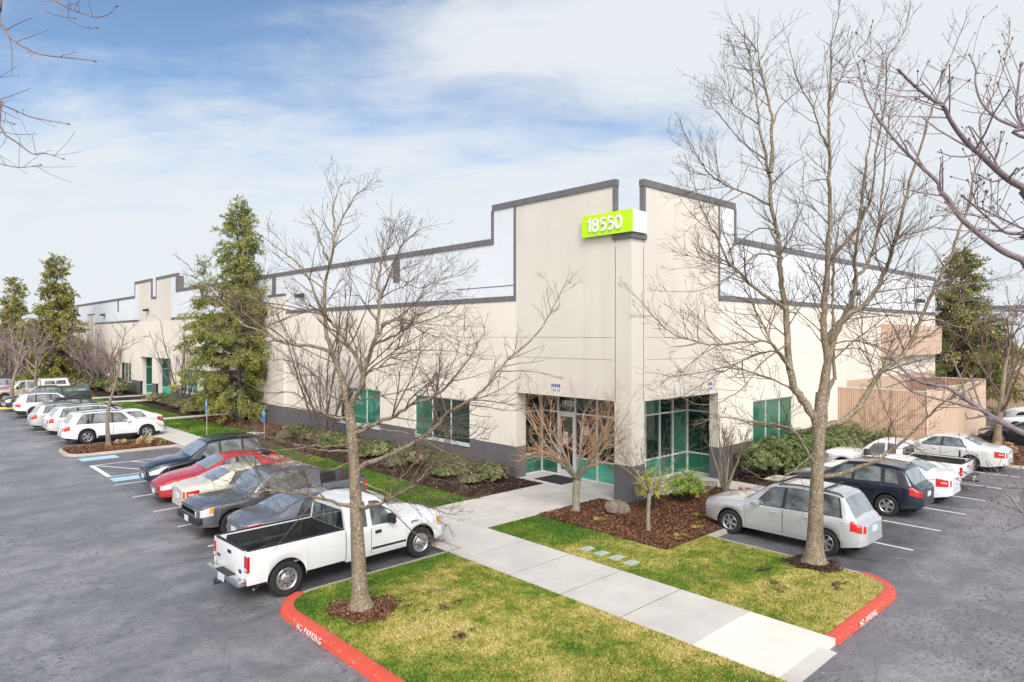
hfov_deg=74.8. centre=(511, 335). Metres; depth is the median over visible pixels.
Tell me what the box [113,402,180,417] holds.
grass
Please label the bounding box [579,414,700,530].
maple
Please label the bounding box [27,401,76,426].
parked wagon
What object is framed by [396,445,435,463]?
shrub
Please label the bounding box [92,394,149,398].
walkway
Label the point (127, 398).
mulch bed
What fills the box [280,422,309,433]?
shrub
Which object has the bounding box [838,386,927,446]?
slatted fence
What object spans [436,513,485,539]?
walkway
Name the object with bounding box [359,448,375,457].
shrub
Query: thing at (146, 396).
shrub
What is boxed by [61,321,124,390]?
tree
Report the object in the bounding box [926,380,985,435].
board fence
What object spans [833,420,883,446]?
rhododendron
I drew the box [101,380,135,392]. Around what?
shrub
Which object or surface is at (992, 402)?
slatted fence
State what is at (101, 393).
mulch bed
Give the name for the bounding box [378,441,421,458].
shrub
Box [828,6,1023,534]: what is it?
bare tree
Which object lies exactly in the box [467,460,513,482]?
shrub
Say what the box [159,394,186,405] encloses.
shrub
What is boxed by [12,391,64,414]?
parked suv
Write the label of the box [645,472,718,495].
walkway
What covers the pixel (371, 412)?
window
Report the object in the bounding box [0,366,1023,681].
ground
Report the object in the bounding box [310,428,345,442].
shrub
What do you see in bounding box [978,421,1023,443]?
parked sedan
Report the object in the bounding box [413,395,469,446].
window
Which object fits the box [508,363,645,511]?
maple
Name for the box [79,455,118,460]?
blue bay panel
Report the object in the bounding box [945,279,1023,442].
tree
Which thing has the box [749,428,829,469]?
rhododendron
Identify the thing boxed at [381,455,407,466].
shrub
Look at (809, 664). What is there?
gutter
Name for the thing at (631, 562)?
valve box lid
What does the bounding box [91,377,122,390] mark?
shrub
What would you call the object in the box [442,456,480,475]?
shrub
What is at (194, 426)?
grass
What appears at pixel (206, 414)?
parking sign
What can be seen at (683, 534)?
ground cover
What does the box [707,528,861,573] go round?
kerb
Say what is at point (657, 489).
nandina bush
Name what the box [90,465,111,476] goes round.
hatch line
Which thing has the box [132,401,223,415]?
mulch bed
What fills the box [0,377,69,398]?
parked pickup
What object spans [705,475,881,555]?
parked suv
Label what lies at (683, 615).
walkway
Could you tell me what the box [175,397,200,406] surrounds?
shrub
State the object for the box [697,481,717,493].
boulder
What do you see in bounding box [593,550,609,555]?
valve box lid
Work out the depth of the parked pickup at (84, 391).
54.89 m
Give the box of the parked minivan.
[43,403,114,432]
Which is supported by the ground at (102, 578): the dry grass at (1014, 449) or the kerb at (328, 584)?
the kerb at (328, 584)
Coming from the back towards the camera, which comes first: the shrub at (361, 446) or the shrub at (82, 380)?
the shrub at (82, 380)
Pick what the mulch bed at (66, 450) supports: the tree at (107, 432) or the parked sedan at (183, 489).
the tree at (107, 432)
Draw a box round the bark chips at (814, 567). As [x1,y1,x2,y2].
[781,554,845,573]
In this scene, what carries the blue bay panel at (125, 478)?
on the ground at (102, 578)
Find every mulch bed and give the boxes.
[62,438,175,453]
[90,386,143,396]
[103,396,142,400]
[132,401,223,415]
[193,414,284,432]
[262,432,542,498]
[537,487,722,549]
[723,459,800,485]
[1011,446,1023,465]
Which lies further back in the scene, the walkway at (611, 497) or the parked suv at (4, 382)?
the parked suv at (4, 382)
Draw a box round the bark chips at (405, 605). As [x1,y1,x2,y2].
[377,592,414,618]
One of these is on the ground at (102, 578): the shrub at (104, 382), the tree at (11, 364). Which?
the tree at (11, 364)
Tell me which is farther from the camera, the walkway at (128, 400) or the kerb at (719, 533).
the walkway at (128, 400)
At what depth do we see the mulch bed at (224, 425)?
44.21 m
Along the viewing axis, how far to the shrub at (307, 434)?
37.13 m
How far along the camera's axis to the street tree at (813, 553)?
17.15 m
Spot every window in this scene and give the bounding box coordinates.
[109,362,115,378]
[121,362,130,382]
[183,369,196,393]
[339,386,379,429]
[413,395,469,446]
[753,396,791,443]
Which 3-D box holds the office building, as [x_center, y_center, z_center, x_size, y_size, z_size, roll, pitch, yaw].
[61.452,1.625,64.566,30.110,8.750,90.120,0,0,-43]
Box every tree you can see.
[0,0,117,182]
[0,277,45,375]
[0,308,68,386]
[0,319,13,359]
[0,321,35,378]
[1,319,50,395]
[7,252,104,380]
[21,322,72,369]
[37,322,88,366]
[52,320,104,379]
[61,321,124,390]
[94,318,148,445]
[107,351,135,395]
[148,314,200,399]
[168,193,273,424]
[175,155,584,612]
[279,301,366,442]
[617,0,1023,565]
[701,407,756,490]
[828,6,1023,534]
[931,240,1023,413]
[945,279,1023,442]
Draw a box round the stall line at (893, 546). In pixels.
[874,542,912,550]
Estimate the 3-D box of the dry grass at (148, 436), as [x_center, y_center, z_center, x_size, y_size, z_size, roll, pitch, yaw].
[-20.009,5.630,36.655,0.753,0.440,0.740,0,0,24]
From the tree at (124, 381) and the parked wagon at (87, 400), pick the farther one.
the tree at (124, 381)
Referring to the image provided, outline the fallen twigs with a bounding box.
[335,545,770,607]
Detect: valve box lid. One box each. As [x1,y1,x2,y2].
[579,546,594,551]
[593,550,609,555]
[609,554,624,560]
[623,559,638,565]
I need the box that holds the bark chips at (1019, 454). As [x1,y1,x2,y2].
[1011,445,1023,464]
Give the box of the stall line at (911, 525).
[882,520,940,530]
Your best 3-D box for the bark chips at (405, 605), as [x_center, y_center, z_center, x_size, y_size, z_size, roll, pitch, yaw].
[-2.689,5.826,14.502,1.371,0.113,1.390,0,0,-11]
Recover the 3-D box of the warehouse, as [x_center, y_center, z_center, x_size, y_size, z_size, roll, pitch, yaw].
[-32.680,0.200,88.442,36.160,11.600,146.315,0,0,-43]
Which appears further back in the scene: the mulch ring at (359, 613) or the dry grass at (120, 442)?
the dry grass at (120, 442)
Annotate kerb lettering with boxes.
[296,623,321,644]
[860,609,877,626]
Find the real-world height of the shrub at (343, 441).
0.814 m
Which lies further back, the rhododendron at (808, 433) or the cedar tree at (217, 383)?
the cedar tree at (217, 383)
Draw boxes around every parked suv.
[0,378,15,386]
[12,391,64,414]
[57,408,164,443]
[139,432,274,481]
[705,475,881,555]
[784,456,933,515]
[1005,406,1023,416]
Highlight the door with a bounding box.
[559,413,574,476]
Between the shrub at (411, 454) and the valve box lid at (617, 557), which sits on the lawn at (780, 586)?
the valve box lid at (617, 557)
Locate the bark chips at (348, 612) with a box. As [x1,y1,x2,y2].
[323,593,398,625]
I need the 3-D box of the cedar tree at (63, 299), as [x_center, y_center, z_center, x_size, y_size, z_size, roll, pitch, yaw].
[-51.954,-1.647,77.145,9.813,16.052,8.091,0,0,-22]
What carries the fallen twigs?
on the lawn at (453, 607)
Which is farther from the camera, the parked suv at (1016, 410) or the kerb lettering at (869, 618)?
the parked suv at (1016, 410)
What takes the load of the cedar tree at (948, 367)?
on the ground at (102, 578)
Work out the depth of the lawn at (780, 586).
16.13 m
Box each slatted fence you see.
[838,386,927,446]
[908,376,984,390]
[952,375,1023,407]
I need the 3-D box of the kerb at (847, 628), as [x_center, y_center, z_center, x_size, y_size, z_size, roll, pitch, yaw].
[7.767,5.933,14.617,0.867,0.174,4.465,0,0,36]
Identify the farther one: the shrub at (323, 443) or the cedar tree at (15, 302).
the cedar tree at (15, 302)
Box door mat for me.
[534,474,572,484]
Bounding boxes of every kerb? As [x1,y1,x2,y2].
[58,440,176,456]
[177,444,461,547]
[280,591,404,681]
[303,548,459,592]
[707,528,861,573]
[743,611,835,649]
[826,572,896,644]
[1007,464,1023,468]
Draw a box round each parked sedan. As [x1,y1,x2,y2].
[120,408,162,420]
[150,448,292,498]
[172,462,260,507]
[227,486,398,531]
[824,454,960,499]
[909,432,1012,469]
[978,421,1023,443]
[1003,415,1023,423]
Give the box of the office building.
[935,305,1023,376]
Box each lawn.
[93,399,116,401]
[294,552,784,681]
[309,463,468,507]
[493,516,884,634]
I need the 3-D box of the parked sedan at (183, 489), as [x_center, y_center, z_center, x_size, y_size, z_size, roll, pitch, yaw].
[-9.239,5.236,23.904,5.088,1.467,2.121,0,0,-43]
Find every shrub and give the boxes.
[52,375,78,382]
[69,376,93,386]
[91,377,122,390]
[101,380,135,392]
[138,392,162,401]
[147,392,172,402]
[157,393,174,401]
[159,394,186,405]
[166,397,186,408]
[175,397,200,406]
[180,401,201,411]
[184,402,209,413]
[275,429,296,438]
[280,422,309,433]
[293,425,318,436]
[295,428,315,440]
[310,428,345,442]
[315,440,332,446]
[329,432,346,443]
[337,435,369,447]
[358,438,385,449]
[358,438,396,456]
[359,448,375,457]
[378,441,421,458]
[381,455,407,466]
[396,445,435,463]
[425,450,460,466]
[429,465,453,477]
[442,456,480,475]
[453,472,481,483]
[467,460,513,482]
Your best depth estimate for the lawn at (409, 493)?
24.78 m
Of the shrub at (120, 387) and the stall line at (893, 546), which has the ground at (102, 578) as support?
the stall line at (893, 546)
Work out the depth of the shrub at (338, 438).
35.17 m
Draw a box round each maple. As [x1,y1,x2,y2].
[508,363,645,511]
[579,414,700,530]
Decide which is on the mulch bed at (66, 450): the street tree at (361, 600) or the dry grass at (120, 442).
the dry grass at (120, 442)
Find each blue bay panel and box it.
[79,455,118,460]
[109,475,139,481]
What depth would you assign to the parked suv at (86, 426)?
37.62 m
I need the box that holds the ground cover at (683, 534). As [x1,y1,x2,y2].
[674,532,688,536]
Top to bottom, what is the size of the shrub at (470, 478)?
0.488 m
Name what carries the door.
in the warehouse
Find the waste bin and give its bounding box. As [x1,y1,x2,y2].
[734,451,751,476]
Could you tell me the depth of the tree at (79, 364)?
76.60 m
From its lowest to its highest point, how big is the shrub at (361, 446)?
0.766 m
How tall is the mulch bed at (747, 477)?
0.001 m
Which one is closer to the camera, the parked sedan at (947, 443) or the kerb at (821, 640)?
the kerb at (821, 640)
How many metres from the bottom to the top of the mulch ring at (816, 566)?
0.090 m
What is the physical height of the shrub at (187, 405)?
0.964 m
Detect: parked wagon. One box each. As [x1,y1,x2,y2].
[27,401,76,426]
[48,396,122,409]
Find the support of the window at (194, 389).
in the warehouse
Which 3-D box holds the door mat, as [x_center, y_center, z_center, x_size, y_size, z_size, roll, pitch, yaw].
[1.870,5.842,27.299,1.240,0.014,1.520,0,0,-43]
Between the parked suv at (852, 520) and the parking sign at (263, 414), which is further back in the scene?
the parking sign at (263, 414)
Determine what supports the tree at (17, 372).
on the mulch bed
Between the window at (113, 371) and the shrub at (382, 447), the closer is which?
the shrub at (382, 447)
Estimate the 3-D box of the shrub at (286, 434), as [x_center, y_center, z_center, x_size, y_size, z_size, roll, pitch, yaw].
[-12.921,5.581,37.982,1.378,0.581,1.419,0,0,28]
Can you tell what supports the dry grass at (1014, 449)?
on the mulch bed at (1022, 455)
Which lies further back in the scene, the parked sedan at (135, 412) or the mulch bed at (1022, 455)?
the parked sedan at (135, 412)
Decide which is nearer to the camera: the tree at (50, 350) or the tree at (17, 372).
the tree at (17, 372)
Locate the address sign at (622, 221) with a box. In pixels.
[582,208,646,237]
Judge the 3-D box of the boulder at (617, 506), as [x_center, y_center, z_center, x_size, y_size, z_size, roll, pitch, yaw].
[3.499,5.673,22.116,0.881,0.494,0.483,0,0,-8]
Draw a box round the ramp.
[693,616,819,677]
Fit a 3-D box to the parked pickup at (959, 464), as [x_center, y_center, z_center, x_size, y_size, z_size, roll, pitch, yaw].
[15.926,5.106,27.741,2.200,1.728,5.709,0,0,-43]
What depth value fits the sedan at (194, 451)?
27.27 m
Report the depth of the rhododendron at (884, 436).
33.37 m
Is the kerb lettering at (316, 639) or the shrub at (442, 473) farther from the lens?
the shrub at (442, 473)
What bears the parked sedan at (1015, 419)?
on the ground at (102, 578)
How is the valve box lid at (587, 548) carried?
on the lawn at (780, 586)
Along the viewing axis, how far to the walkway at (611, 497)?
24.27 m
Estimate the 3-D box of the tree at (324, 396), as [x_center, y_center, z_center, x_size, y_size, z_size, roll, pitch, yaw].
[-9.977,1.924,36.290,5.443,8.032,5.035,0,0,13]
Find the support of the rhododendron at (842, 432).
on the mulch bed at (747, 477)
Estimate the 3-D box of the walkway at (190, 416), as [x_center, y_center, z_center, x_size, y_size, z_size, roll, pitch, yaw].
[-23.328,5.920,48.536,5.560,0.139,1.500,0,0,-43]
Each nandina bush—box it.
[634,459,669,510]
[663,465,707,500]
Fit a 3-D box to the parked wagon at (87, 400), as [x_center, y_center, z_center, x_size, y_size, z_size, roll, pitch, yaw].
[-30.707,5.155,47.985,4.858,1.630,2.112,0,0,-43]
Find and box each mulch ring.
[337,600,388,621]
[787,558,837,571]
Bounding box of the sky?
[0,0,1023,323]
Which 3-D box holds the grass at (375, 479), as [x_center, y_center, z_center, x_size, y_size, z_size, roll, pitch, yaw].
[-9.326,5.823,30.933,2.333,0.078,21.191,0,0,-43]
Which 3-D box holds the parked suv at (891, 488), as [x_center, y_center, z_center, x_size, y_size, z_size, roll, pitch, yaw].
[12.109,5.126,23.742,2.120,1.688,4.728,0,0,-43]
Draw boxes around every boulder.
[605,500,630,513]
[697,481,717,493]
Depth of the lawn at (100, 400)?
60.89 m
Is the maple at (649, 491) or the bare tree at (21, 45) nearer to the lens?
the bare tree at (21, 45)
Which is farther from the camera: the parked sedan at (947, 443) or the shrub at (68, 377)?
the shrub at (68, 377)
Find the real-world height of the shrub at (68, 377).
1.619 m
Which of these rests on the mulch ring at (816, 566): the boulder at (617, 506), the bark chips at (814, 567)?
the bark chips at (814, 567)
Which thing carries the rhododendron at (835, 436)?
on the mulch bed at (747, 477)
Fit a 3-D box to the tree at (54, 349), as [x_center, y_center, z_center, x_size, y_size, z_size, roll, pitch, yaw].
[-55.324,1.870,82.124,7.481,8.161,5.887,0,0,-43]
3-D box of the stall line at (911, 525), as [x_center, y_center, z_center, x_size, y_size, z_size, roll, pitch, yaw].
[11.642,5.966,22.078,0.100,0.001,4.350,0,0,-43]
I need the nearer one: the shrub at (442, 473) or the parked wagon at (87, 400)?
the shrub at (442, 473)
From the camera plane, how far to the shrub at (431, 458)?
29.31 m
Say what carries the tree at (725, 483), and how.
on the mulch bed at (640, 534)
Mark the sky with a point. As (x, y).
(463, 108)
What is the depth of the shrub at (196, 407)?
49.98 m
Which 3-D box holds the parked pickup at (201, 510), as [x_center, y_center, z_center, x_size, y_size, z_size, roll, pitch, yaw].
[-7.496,5.069,21.837,5.899,1.800,2.256,0,0,-43]
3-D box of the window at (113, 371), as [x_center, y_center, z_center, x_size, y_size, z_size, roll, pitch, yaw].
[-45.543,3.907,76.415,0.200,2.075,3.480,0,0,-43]
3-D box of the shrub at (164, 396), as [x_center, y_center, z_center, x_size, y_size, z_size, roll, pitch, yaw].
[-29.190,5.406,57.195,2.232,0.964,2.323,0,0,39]
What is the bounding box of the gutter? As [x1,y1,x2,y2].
[780,646,836,681]
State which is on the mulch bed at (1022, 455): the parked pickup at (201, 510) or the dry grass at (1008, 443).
the dry grass at (1008, 443)
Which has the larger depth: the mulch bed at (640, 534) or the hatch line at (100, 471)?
the hatch line at (100, 471)
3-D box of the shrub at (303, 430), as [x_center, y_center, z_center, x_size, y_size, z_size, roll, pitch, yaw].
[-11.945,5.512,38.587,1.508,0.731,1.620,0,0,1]
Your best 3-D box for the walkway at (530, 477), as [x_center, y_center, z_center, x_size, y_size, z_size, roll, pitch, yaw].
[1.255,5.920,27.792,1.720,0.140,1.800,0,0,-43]
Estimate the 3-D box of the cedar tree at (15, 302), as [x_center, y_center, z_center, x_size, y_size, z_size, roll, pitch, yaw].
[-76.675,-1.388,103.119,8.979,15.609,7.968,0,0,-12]
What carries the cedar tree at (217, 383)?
on the mulch bed at (224, 425)
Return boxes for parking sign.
[205,400,206,434]
[262,408,264,437]
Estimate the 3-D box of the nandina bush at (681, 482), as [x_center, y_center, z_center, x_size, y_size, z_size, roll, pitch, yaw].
[6.176,5.245,23.714,1.686,1.272,1.556,0,0,-43]
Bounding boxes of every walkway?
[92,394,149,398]
[105,399,148,402]
[153,425,399,501]
[163,413,221,419]
[430,528,749,644]
[434,477,613,527]
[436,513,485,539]
[518,472,571,483]
[602,492,654,502]
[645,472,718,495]
[717,479,764,489]
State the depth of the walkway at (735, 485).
26.22 m
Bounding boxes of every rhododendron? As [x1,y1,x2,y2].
[732,432,806,477]
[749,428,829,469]
[780,427,838,462]
[787,457,810,469]
[789,426,852,448]
[806,424,863,449]
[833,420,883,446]
[867,428,906,443]
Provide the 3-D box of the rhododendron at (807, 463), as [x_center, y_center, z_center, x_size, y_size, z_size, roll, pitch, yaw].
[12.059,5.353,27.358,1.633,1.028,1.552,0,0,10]
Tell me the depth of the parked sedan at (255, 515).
18.62 m
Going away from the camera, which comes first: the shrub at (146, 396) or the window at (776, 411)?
the window at (776, 411)
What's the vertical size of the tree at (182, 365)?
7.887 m
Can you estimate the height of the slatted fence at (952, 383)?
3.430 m
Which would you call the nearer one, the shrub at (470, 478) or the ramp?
the ramp
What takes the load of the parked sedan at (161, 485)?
on the ground at (102, 578)
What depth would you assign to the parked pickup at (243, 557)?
16.53 m
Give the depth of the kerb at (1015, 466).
30.25 m
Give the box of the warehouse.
[19,179,941,502]
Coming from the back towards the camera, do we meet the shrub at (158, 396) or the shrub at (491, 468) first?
the shrub at (158, 396)
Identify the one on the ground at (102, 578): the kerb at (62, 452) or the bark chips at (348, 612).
the kerb at (62, 452)
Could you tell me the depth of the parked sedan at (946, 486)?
23.87 m
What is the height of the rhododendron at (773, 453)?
1.868 m
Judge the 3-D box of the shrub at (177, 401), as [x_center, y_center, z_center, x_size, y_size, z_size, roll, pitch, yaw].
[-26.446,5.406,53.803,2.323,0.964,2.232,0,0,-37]
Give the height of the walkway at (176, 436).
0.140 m
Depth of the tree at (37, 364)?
57.57 m
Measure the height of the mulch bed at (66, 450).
0.001 m
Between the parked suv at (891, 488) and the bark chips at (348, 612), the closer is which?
the bark chips at (348, 612)
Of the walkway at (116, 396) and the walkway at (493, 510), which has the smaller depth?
the walkway at (493, 510)
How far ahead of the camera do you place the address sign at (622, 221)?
23.69 m
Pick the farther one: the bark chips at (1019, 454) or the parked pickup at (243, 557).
the bark chips at (1019, 454)
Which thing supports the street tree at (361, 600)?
on the lawn at (453, 607)
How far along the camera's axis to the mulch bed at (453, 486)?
27.27 m
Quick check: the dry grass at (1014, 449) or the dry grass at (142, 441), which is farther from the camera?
the dry grass at (142, 441)
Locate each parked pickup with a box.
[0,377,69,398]
[1,385,94,407]
[178,460,370,532]
[206,488,446,595]
[825,437,978,481]
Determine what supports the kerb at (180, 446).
on the ground at (102, 578)
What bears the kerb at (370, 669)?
on the ground at (102, 578)
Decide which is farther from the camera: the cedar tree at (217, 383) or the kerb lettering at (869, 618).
the cedar tree at (217, 383)
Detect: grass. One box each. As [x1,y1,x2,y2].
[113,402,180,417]
[114,438,125,444]
[135,437,152,444]
[139,435,153,438]
[163,417,259,436]
[268,444,469,506]
[994,441,1013,446]
[1007,445,1018,453]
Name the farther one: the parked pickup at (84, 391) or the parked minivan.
the parked pickup at (84, 391)
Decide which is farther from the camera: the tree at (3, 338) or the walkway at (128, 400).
the tree at (3, 338)

